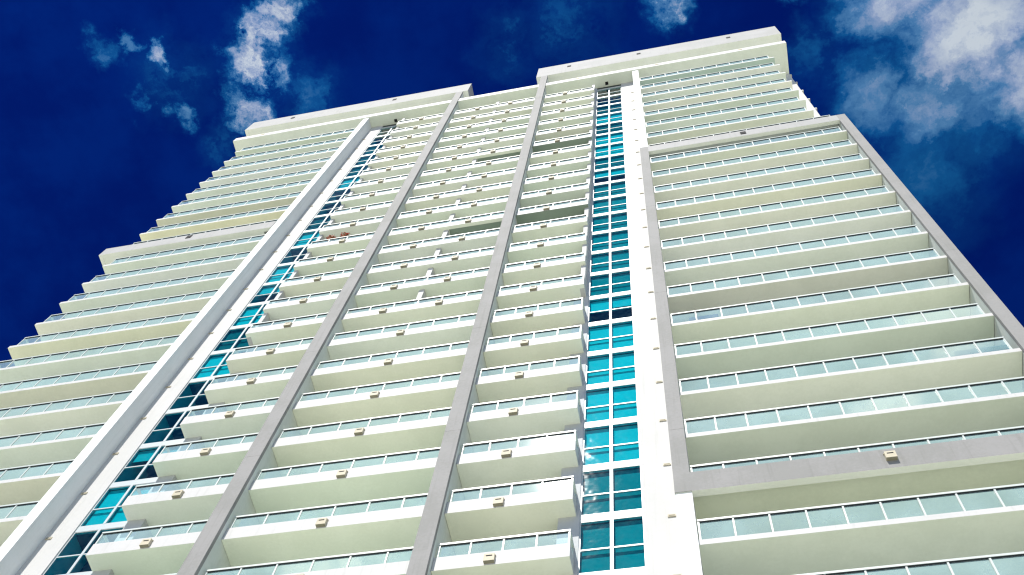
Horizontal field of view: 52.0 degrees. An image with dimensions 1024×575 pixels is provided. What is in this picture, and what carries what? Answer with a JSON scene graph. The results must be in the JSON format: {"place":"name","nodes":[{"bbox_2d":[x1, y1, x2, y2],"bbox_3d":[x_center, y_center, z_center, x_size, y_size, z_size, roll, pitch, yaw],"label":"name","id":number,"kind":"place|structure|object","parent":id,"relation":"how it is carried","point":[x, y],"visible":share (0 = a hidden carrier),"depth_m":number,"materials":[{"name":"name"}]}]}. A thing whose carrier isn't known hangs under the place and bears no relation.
{"place":"outdoors","nodes":[
{"label":"outdoors","id":0,"kind":"place"},
{"bbox_2d":[0,26,1023,574],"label":"apartment tower","id":1,"kind":"structure","parent":0,"point":[476,342],"depth_m":46.16,"materials":[{"name":"white paint"}]},
{"bbox_2d":[65,572,92,574],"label":"window","id":2,"kind":"structure","parent":1,"relation":"in","point":[84,573],"depth_m":37.65,"materials":[{"name":"white glass"}]},
{"bbox_2d":[43,521,127,574],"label":"window","id":3,"kind":"structure","parent":1,"relation":"in","point":[72,559],"depth_m":39.32,"materials":[{"name":"teal glass"}]},
{"bbox_2d":[79,477,157,526],"bbox_3d":[-15.620,8.588,41.949,2.138,2.985,0.130,-8,-68,9],"label":"window","id":4,"kind":"structure","parent":1,"relation":"in","point":[108,509],"depth_m":42.01,"materials":[{"name":"teal glass"}]},
{"bbox_2d":[113,439,184,482],"bbox_3d":[-15.371,7.397,44.691,2.138,2.985,0.130,-8,-68,9],"label":"window","id":5,"kind":"structure","parent":1,"relation":"in","point":[140,466],"depth_m":44.71,"materials":[{"name":"teal glass"}]},
{"bbox_2d":[142,404,208,443],"bbox_3d":[-15.121,6.206,47.433,2.138,2.985,0.130,-8,-68,9],"label":"window","id":6,"kind":"structure","parent":1,"relation":"in","point":[168,428],"depth_m":47.41,"materials":[{"name":"teal glass"}]},
{"bbox_2d":[168,374,229,409],"bbox_3d":[-14.871,5.015,50.175,2.138,2.985,0.130,-8,-68,9],"label":"window","id":7,"kind":"structure","parent":1,"relation":"in","point":[193,394],"depth_m":50.11,"materials":[{"name":"teal glass"}]},
{"bbox_2d":[192,348,246,378],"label":"window","id":8,"kind":"structure","parent":1,"relation":"in","point":[215,364],"depth_m":52.81,"materials":[{"name":"teal glass"}]},
{"bbox_2d":[212,323,253,351],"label":"window","id":9,"kind":"structure","parent":1,"relation":"in","point":[235,337],"depth_m":55.48,"materials":[{"name":"teal glass"}]},
{"bbox_2d":[231,301,269,326],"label":"window","id":10,"kind":"structure","parent":1,"relation":"in","point":[253,312],"depth_m":58.34,"materials":[{"name":"teal glass"}]},
{"bbox_2d":[249,280,283,303],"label":"window","id":11,"kind":"structure","parent":1,"relation":"in","point":[268,291],"depth_m":61.09,"materials":[{"name":"teal glass"}]},
{"bbox_2d":[265,261,297,282],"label":"window","id":12,"kind":"structure","parent":1,"relation":"in","point":[284,271],"depth_m":63.88,"materials":[{"name":"teal glass"}]},
{"bbox_2d":[279,244,309,263],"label":"window","id":13,"kind":"structure","parent":1,"relation":"in","point":[295,253],"depth_m":66.63,"materials":[{"name":"teal glass"}]},
{"bbox_2d":[292,228,320,246],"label":"window","id":14,"kind":"structure","parent":1,"relation":"in","point":[308,236],"depth_m":69.37,"materials":[{"name":"teal glass"}]},
{"bbox_2d":[304,213,331,230],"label":"window","id":15,"kind":"structure","parent":1,"relation":"in","point":[319,221],"depth_m":72.17,"materials":[{"name":"teal glass"}]},
{"bbox_2d":[316,200,340,215],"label":"window","id":16,"kind":"structure","parent":1,"relation":"in","point":[329,207],"depth_m":74.89,"materials":[{"name":"teal glass"}]},
{"bbox_2d":[326,235,335,241],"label":"flower pot","id":17,"kind":"object","parent":1,"relation":"attached to","point":[329,237],"visible":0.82,"depth_m":65.91,"materials":[{"name":"ceramic"}]},
{"bbox_2d":[326,187,350,201],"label":"window","id":18,"kind":"structure","parent":1,"relation":"in","point":[338,194],"depth_m":77.65,"materials":[{"name":"teal glass"}]},
{"bbox_2d":[340,232,349,238],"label":"flower pot","id":19,"kind":"object","parent":1,"relation":"attached to","point":[344,233],"visible":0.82,"depth_m":65.95,"materials":[{"name":"ceramic"}]},
{"bbox_2d":[336,175,359,188],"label":"window","id":20,"kind":"structure","parent":1,"relation":"in","point":[349,181],"depth_m":80.42,"materials":[{"name":"teal glass"}]},
{"bbox_2d":[345,164,367,176],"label":"window","id":21,"kind":"structure","parent":1,"relation":"in","point":[355,170],"depth_m":83.19,"materials":[{"name":"teal glass"}]},
{"bbox_2d":[354,153,375,165],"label":"window","id":22,"kind":"structure","parent":1,"relation":"in","point":[364,159],"depth_m":85.99,"materials":[{"name":"teal glass"}]},
{"bbox_2d":[361,143,382,155],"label":"window","id":23,"kind":"structure","parent":1,"relation":"in","point":[371,149],"depth_m":88.73,"materials":[{"name":"teal glass"}]},
{"bbox_2d":[369,134,389,145],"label":"window","id":24,"kind":"structure","parent":1,"relation":"in","point":[378,139],"depth_m":91.44,"materials":[{"name":"teal glass"}]},
{"bbox_2d":[376,125,396,135],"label":"window","id":25,"kind":"structure","parent":1,"relation":"in","point":[385,130],"depth_m":94.24,"materials":[{"name":"white glass"}]},
{"bbox_2d":[597,86,620,97],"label":"window","id":26,"kind":"structure","parent":1,"relation":"in","point":[612,90],"depth_m":91.10,"materials":[{"name":"white glass"}]},
{"bbox_2d":[596,102,621,114],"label":"window","id":27,"kind":"structure","parent":1,"relation":"in","point":[614,107],"depth_m":85.64,"materials":[{"name":"teal glass"}]},
{"bbox_2d":[595,120,622,134],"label":"window","id":28,"kind":"structure","parent":1,"relation":"in","point":[614,126],"depth_m":80.12,"materials":[{"name":"teal glass"}]},
{"bbox_2d":[597,93,621,105],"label":"window","id":29,"kind":"structure","parent":1,"relation":"in","point":[615,98],"depth_m":88.34,"materials":[{"name":"teal glass"}]},
{"bbox_2d":[596,111,622,123],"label":"window","id":30,"kind":"structure","parent":1,"relation":"in","point":[613,116],"depth_m":82.86,"materials":[{"name":"teal glass"}]},
{"bbox_2d":[595,130,623,145],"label":"window","id":31,"kind":"structure","parent":1,"relation":"in","point":[617,136],"depth_m":77.39,"materials":[{"name":"teal glass"}]},
{"bbox_2d":[594,141,624,157],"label":"window","id":32,"kind":"structure","parent":1,"relation":"in","point":[616,147],"depth_m":74.61,"materials":[{"name":"teal glass"}]},
{"bbox_2d":[594,153,624,169],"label":"window","id":33,"kind":"structure","parent":1,"relation":"in","point":[614,160],"depth_m":71.88,"materials":[{"name":"teal glass"}]},
{"bbox_2d":[593,165,625,183],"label":"window","id":34,"kind":"structure","parent":1,"relation":"in","point":[618,172],"depth_m":69.10,"materials":[{"name":"teal glass"}]},
{"bbox_2d":[593,179,626,198],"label":"window","id":35,"kind":"structure","parent":1,"relation":"in","point":[616,187],"depth_m":66.37,"materials":[{"name":"teal glass"}]},
{"bbox_2d":[592,193,627,214],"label":"window","id":36,"kind":"structure","parent":1,"relation":"in","point":[613,203],"depth_m":63.63,"materials":[{"name":"teal glass"}]},
{"bbox_2d":[591,209,628,232],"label":"window","id":37,"kind":"structure","parent":1,"relation":"in","point":[616,219],"depth_m":60.88,"materials":[{"name":"teal glass"}]},
{"bbox_2d":[591,227,629,251],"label":"window","id":38,"kind":"structure","parent":1,"relation":"in","point":[613,238],"depth_m":58.15,"materials":[{"name":"teal glass"}]},
{"bbox_2d":[590,246,630,272],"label":"window","id":39,"kind":"structure","parent":1,"relation":"in","point":[615,258],"depth_m":55.39,"materials":[{"name":"teal glass"}]},
{"bbox_2d":[589,267,631,296],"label":"window","id":40,"kind":"structure","parent":1,"relation":"in","point":[617,280],"depth_m":52.63,"materials":[{"name":"teal glass"}]},
{"bbox_2d":[588,291,632,322],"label":"window","id":41,"kind":"structure","parent":1,"relation":"in","point":[618,305],"depth_m":49.88,"materials":[{"name":"teal glass"}]},
{"bbox_2d":[587,317,634,351],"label":"window","id":42,"kind":"structure","parent":1,"relation":"in","point":[614,333],"depth_m":47.15,"materials":[{"name":"teal glass"}]},
{"bbox_2d":[585,346,636,384],"bbox_3d":[4.186,3.331,44.427,2.138,2.985,0.130,-8,-68,9],"label":"window","id":43,"kind":"structure","parent":1,"relation":"in","point":[617,364],"depth_m":44.39,"materials":[{"name":"teal glass"}]},
{"bbox_2d":[584,379,638,422],"bbox_3d":[3.936,4.522,41.685,2.138,2.985,0.130,-8,-68,9],"label":"window","id":44,"kind":"structure","parent":1,"relation":"in","point":[617,399],"depth_m":41.64,"materials":[{"name":"teal glass"}]},
{"bbox_2d":[582,416,640,465],"bbox_3d":[3.687,5.714,38.943,2.138,2.985,0.130,-8,-68,9],"label":"window","id":45,"kind":"structure","parent":1,"relation":"in","point":[613,440],"depth_m":38.88,"materials":[{"name":"teal glass"}]},
{"bbox_2d":[580,459,643,515],"bbox_3d":[3.437,6.905,36.201,2.138,2.985,0.130,-8,-68,9],"label":"window","id":46,"kind":"structure","parent":1,"relation":"in","point":[614,486],"depth_m":36.14,"materials":[{"name":"teal glass"}]},
{"bbox_2d":[577,567,646,574],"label":"window","id":47,"kind":"structure","parent":1,"relation":"in","point":[643,570],"depth_m":31.89,"materials":[{"name":"white glass"}]},
{"bbox_2d":[578,509,646,573],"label":"window","id":48,"kind":"structure","parent":1,"relation":"in","point":[610,541],"depth_m":33.38,"materials":[{"name":"teal glass"}]},
{"bbox_2d":[689,314,718,320],"bbox_3d":[8.300,1.627,45.180,1.250,0.620,0.660,-8,-68,9],"label":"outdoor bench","id":49,"kind":"object","parent":1,"relation":"attached to","point":[703,317],"visible":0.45,"depth_m":45.16,"materials":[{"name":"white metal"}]},
{"bbox_2d":[954,344,1009,355],"bbox_3d":[17.186,2.612,38.235,1.900,0.620,0.660,-8,-68,9],"label":"glass railing","id":50,"kind":"object","parent":1,"relation":"attached to","point":[982,350],"visible":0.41,"depth_m":38.22,"materials":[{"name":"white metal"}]},
{"bbox_2d":[0,0,1023,367],"label":"sky","id":51,"kind":"structure","parent":0,"point":[113,112],"materials":[{"name":"blue"}]}
]}

